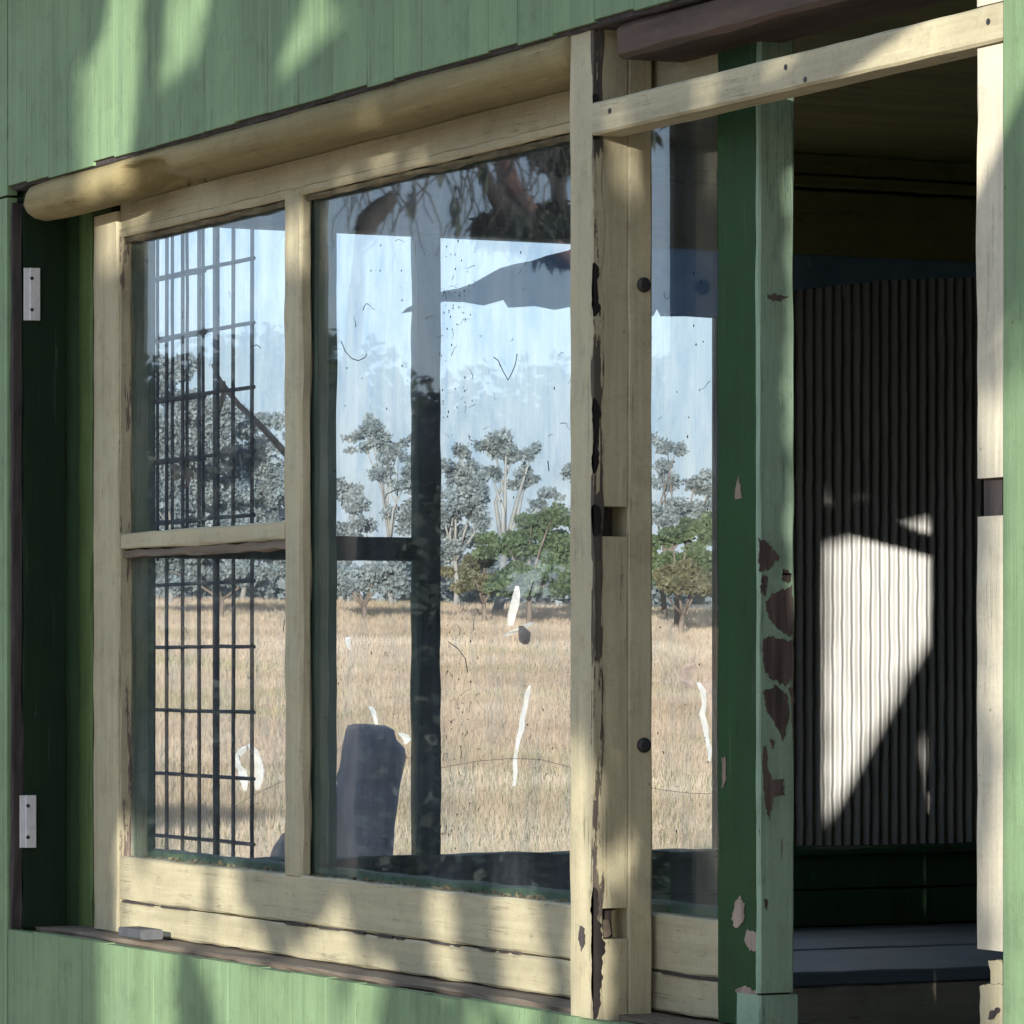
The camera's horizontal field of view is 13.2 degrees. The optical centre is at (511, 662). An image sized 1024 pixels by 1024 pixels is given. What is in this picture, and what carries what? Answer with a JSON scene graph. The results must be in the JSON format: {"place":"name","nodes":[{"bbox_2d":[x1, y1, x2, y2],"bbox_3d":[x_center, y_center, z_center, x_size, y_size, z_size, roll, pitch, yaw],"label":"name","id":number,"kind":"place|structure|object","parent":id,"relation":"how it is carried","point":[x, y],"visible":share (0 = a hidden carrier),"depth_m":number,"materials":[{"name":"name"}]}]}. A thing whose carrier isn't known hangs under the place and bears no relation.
{"place":"outdoors","nodes":[
{"label":"outdoors","id":0,"kind":"place"},
{"bbox_2d":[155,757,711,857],"bbox_3d":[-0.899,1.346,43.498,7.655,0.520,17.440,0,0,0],"label":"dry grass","id":1,"kind":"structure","parent":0,"point":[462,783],"depth_m":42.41,"materials":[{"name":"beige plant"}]},
{"bbox_2d":[155,595,711,857],"bbox_3d":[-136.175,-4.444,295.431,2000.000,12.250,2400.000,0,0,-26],"label":"ground","id":2,"kind":"structure","parent":0,"point":[696,605],"depth_m":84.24,"materials":[{"name":"brown plant"}]},
{"bbox_2d":[155,352,249,603],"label":"gum tree","id":3,"kind":"object","parent":2,"relation":"on","point":[225,422],"visible":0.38,"depth_m":119.73,"materials":[{"name":"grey plant"}]},
{"bbox_2d":[154,228,255,857],"bbox_3d":[-0.627,0.300,8.588,0.015,2.600,0.649,0,0,-26],"label":"wire grille","id":4,"kind":"object","parent":2,"relation":"on","point":[216,517],"visible":0.47,"depth_m":8.46,"materials":[{"name":"black metal"}]},
{"bbox_2d":[155,228,206,560],"bbox_3d":[-0.668,-0.601,8.765,0.011,0.798,0.324,0,0,-26],"label":"wire grille","id":5,"kind":"object","parent":4,"relation":"attached to","point":[186,375],"visible":0.48,"depth_m":8.70,"materials":[{"name":"black metal"}]},
{"bbox_2d":[169,454,193,489],"bbox_3d":[-0.641,-0.371,8.632,0.011,0.071,0.107,0,0,-28],"label":"dead leaf clump","id":6,"kind":"object","parent":4,"relation":"attached to","point":[188,472],"visible":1,"depth_m":8.62,"materials":[{"name":"grey plant"}]},
{"bbox_2d":[156,559,285,617],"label":"bush","id":7,"kind":"object","parent":2,"relation":"on","point":[263,572],"visible":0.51,"depth_m":109.73,"materials":[{"name":"grey plant"}]},
{"bbox_2d":[190,398,285,601],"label":"gum tree","id":8,"kind":"object","parent":2,"relation":"on","point":[272,490],"visible":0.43,"depth_m":125.32,"materials":[{"name":"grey plant"}]},
{"bbox_2d":[211,364,284,465],"bbox_3d":[-0.544,0.486,9.622,0.212,2.267,0.106,0,0,-26],"label":"dead sapling","id":9,"kind":"object","parent":2,"relation":"on","point":[270,436],"visible":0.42,"depth_m":9.60,"materials":[{"name":"wood"}]},
{"bbox_2d":[270,833,284,855],"bbox_3d":[-0.628,1.055,12.000,0.106,1.190,0.101,0,0,-26],"label":"fence post","id":10,"kind":"object","parent":2,"relation":"on","point":[278,849],"visible":0.06,"depth_m":11.98,"materials":[{"name":"grey wood"}]},
{"bbox_2d":[345,637,350,649],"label":"tape scrap","id":11,"kind":"object","parent":2,"relation":"on","point":[347,640],"visible":1,"depth_m":26.00,"materials":[{"name":"white plastic"}]},
{"bbox_2d":[336,477,378,601],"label":"gum tree","id":12,"kind":"object","parent":2,"relation":"on","point":[353,503],"visible":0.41,"depth_m":129.53,"materials":[{"name":"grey plant"}]},
{"bbox_2d":[336,724,405,855],"bbox_3d":[-0.406,0.907,12.003,0.223,1.485,0.196,0,0,-26],"label":"fence post","id":13,"kind":"object","parent":2,"relation":"on","point":[373,759],"visible":0.33,"depth_m":11.94,"materials":[{"name":"grey wood"}]},
{"bbox_2d":[220,743,708,816],"bbox_3d":[-0.015,0.317,11.900,1.557,0.207,0.002,0,0,0],"label":"fence wire","id":14,"kind":"object","parent":13,"relation":"attached to","point":[477,761],"visible":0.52,"depth_m":11.90,"materials":[{"name":"grey metal"}]},
{"bbox_2d":[337,561,441,619],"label":"bush","id":15,"kind":"object","parent":2,"relation":"on","point":[389,577],"visible":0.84,"depth_m":109.88,"materials":[{"name":"grey plant"}]},
{"bbox_2d":[340,411,442,604],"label":"gum tree","id":16,"kind":"object","parent":2,"relation":"on","point":[370,428],"visible":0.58,"depth_m":123.78,"materials":[{"name":"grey plant"}]},
{"bbox_2d":[156,680,708,739],"bbox_3d":[-0.367,0.267,26.020,3.603,0.368,0.001,0,0,0],"label":"fence wire","id":17,"kind":"object","parent":2,"relation":"on","point":[441,693],"visible":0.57,"depth_m":26.02,"materials":[{"name":"grey metal"}]},
{"bbox_2d":[235,746,247,790],"bbox_3d":[-1.591,0.620,26.001,0.088,0.260,0.025,0,0,1],"label":"tape scrap","id":18,"kind":"object","parent":17,"relation":"hanging from","point":[242,771],"visible":0.83,"depth_m":26.00,"materials":[{"name":"white plastic"}]},
{"bbox_2d":[247,744,263,789],"bbox_3d":[-1.503,0.610,26.001,0.100,0.267,0.025,0,0,0],"label":"tape scrap","id":19,"kind":"object","parent":17,"relation":"hanging from","point":[259,771],"visible":0.8,"depth_m":26.00,"materials":[{"name":"white plastic"}]},
{"bbox_2d":[369,707,377,724],"bbox_3d":[-0.813,0.320,26.001,0.061,0.127,0.014,0,0,-5],"label":"tape scrap","id":20,"kind":"object","parent":17,"relation":"attached to","point":[373,712],"visible":0.83,"depth_m":26.00,"materials":[{"name":"white plastic"}]},
{"bbox_2d":[398,733,410,743],"bbox_3d":[-0.631,0.443,26.001,0.083,0.067,0.017,0,0,-11],"label":"tape scrap","id":21,"kind":"object","parent":17,"relation":"hanging from","point":[406,738],"visible":0.93,"depth_m":26.00,"materials":[{"name":"white plastic"}]},
{"bbox_2d":[513,686,530,785],"bbox_3d":[0.057,0.428,26.001,0.107,0.590,0.017,0,0,0],"label":"tape scrap","id":22,"kind":"object","parent":17,"relation":"hanging from","point":[522,723],"visible":0.95,"depth_m":26.00,"materials":[{"name":"white plastic"}]},
{"bbox_2d":[679,663,697,688],"bbox_3d":[1.039,0.080,26.100,0.119,0.154,0.031,0,0,-11],"label":"rag","id":23,"kind":"object","parent":17,"relation":"hanging from","point":[688,672],"visible":1,"depth_m":26.10,"materials":[{"name":"beige fabric"}]},
{"bbox_2d":[697,683,711,760],"bbox_3d":[1.128,0.347,26.001,0.095,0.460,0.019,0,0,-3],"label":"tape scrap","id":24,"kind":"object","parent":17,"relation":"hanging from","point":[702,690],"visible":0.97,"depth_m":26.00,"materials":[{"name":"white plastic"}]},
{"bbox_2d":[701,671,711,720],"bbox_3d":[1.158,0.197,26.101,0.087,0.294,0.020,0,0,-8],"label":"rag","id":25,"kind":"object","parent":17,"relation":"hanging from","point":[706,675],"visible":0.63,"depth_m":26.10,"materials":[{"name":"beige fabric"}]},
{"bbox_2d":[155,395,711,609],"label":"distant scrub","id":26,"kind":"object","parent":2,"relation":"on","point":[274,588],"visible":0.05,"depth_m":130.44,"materials":[{"name":"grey plant"}]},
{"bbox_2d":[440,550,496,622],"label":"bush","id":27,"kind":"object","parent":2,"relation":"on","point":[468,574],"visible":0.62,"depth_m":109.96,"materials":[{"name":"green plant"}]},
{"bbox_2d":[440,442,498,606],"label":"gum tree","id":28,"kind":"object","parent":2,"relation":"on","point":[454,537],"visible":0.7,"depth_m":121.84,"materials":[{"name":"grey plant"}]},
{"bbox_2d":[0,0,1023,1023],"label":"timber hut","id":29,"kind":"object","parent":2,"relation":"on","point":[867,603],"visible":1,"depth_m":6.80,"materials":[{"name":"green paint"}]},
{"bbox_2d":[402,247,976,317],"bbox_3d":[0.386,-0.727,8.535,1.314,0.155,0.012,0,0,-26],"label":"plastic sheet","id":30,"kind":"object","parent":29,"relation":"hanging from","point":[545,285],"visible":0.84,"depth_m":8.51,"materials":[{"name":"plastic"}]},
{"bbox_2d":[790,923,1002,1023],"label":"bench","id":31,"kind":"object","parent":29,"relation":"on","point":[916,974],"visible":0.46,"depth_m":7.51,"materials":[{"name":"grey wood"}]},
{"bbox_2d":[469,426,566,612],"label":"gum tree","id":32,"kind":"object","parent":2,"relation":"on","point":[496,445],"visible":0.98,"depth_m":117.93,"materials":[{"name":"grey plant"}]},
{"bbox_2d":[503,622,534,635],"bbox_3d":[0.038,-0.197,26.003,0.190,0.080,0.027,0,0,-3],"label":"tape scrap","id":33,"kind":"object","parent":2,"relation":"on","point":[514,631],"visible":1,"depth_m":26.00,"materials":[{"name":"white plastic"}]},
{"bbox_2d":[507,586,519,625],"bbox_3d":[0.011,-0.333,26.001,0.075,0.233,0.022,0,0,-1],"label":"tape scrap","id":34,"kind":"object","parent":33,"relation":"on","point":[514,606],"visible":1,"depth_m":26.00,"materials":[{"name":"white plastic"}]},
{"bbox_2d":[471,501,570,622],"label":"bush","id":35,"kind":"object","parent":2,"relation":"on","point":[552,578],"visible":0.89,"depth_m":107.94,"materials":[{"name":"green plant"}]},
{"bbox_2d":[560,462,684,531],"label":"gum tree","id":36,"kind":"object","parent":2,"relation":"on","point":[565,472],"visible":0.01,"depth_m":127.83,"materials":[{"name":"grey plant"}]},
{"bbox_2d":[652,534,660,562],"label":"bush","id":37,"kind":"object","parent":2,"relation":"on","point":[656,547],"visible":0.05,"depth_m":109.92,"materials":[{"name":"green plant"}]},
{"bbox_2d":[652,431,711,616],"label":"gum tree","id":38,"kind":"object","parent":2,"relation":"on","point":[669,513],"visible":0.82,"depth_m":117.91,"materials":[{"name":"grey plant"}]},
{"bbox_2d":[652,510,711,628],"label":"bush","id":39,"kind":"object","parent":2,"relation":"on","point":[687,529],"visible":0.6,"depth_m":107.80,"materials":[{"name":"green plant"}]},
{"bbox_2d":[652,557,711,634],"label":"bush","id":40,"kind":"object","parent":2,"relation":"on","point":[680,575],"visible":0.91,"depth_m":101.71,"materials":[{"name":"plant"}]},
{"bbox_2d":[155,227,711,598],"label":"sky","id":41,"kind":"structure","parent":0,"point":[528,404],"materials":[{"name":"blue"}]},
{"bbox_2d":[518,626,530,644],"bbox_3d":[0.073,-0.161,25.900,0.080,0.110,0.019,0,0,-14],"label":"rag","id":42,"kind":"object","parent":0,"point":[524,633],"visible":1,"depth_m":25.90,"materials":[{"name":"black fabric"}]}
]}

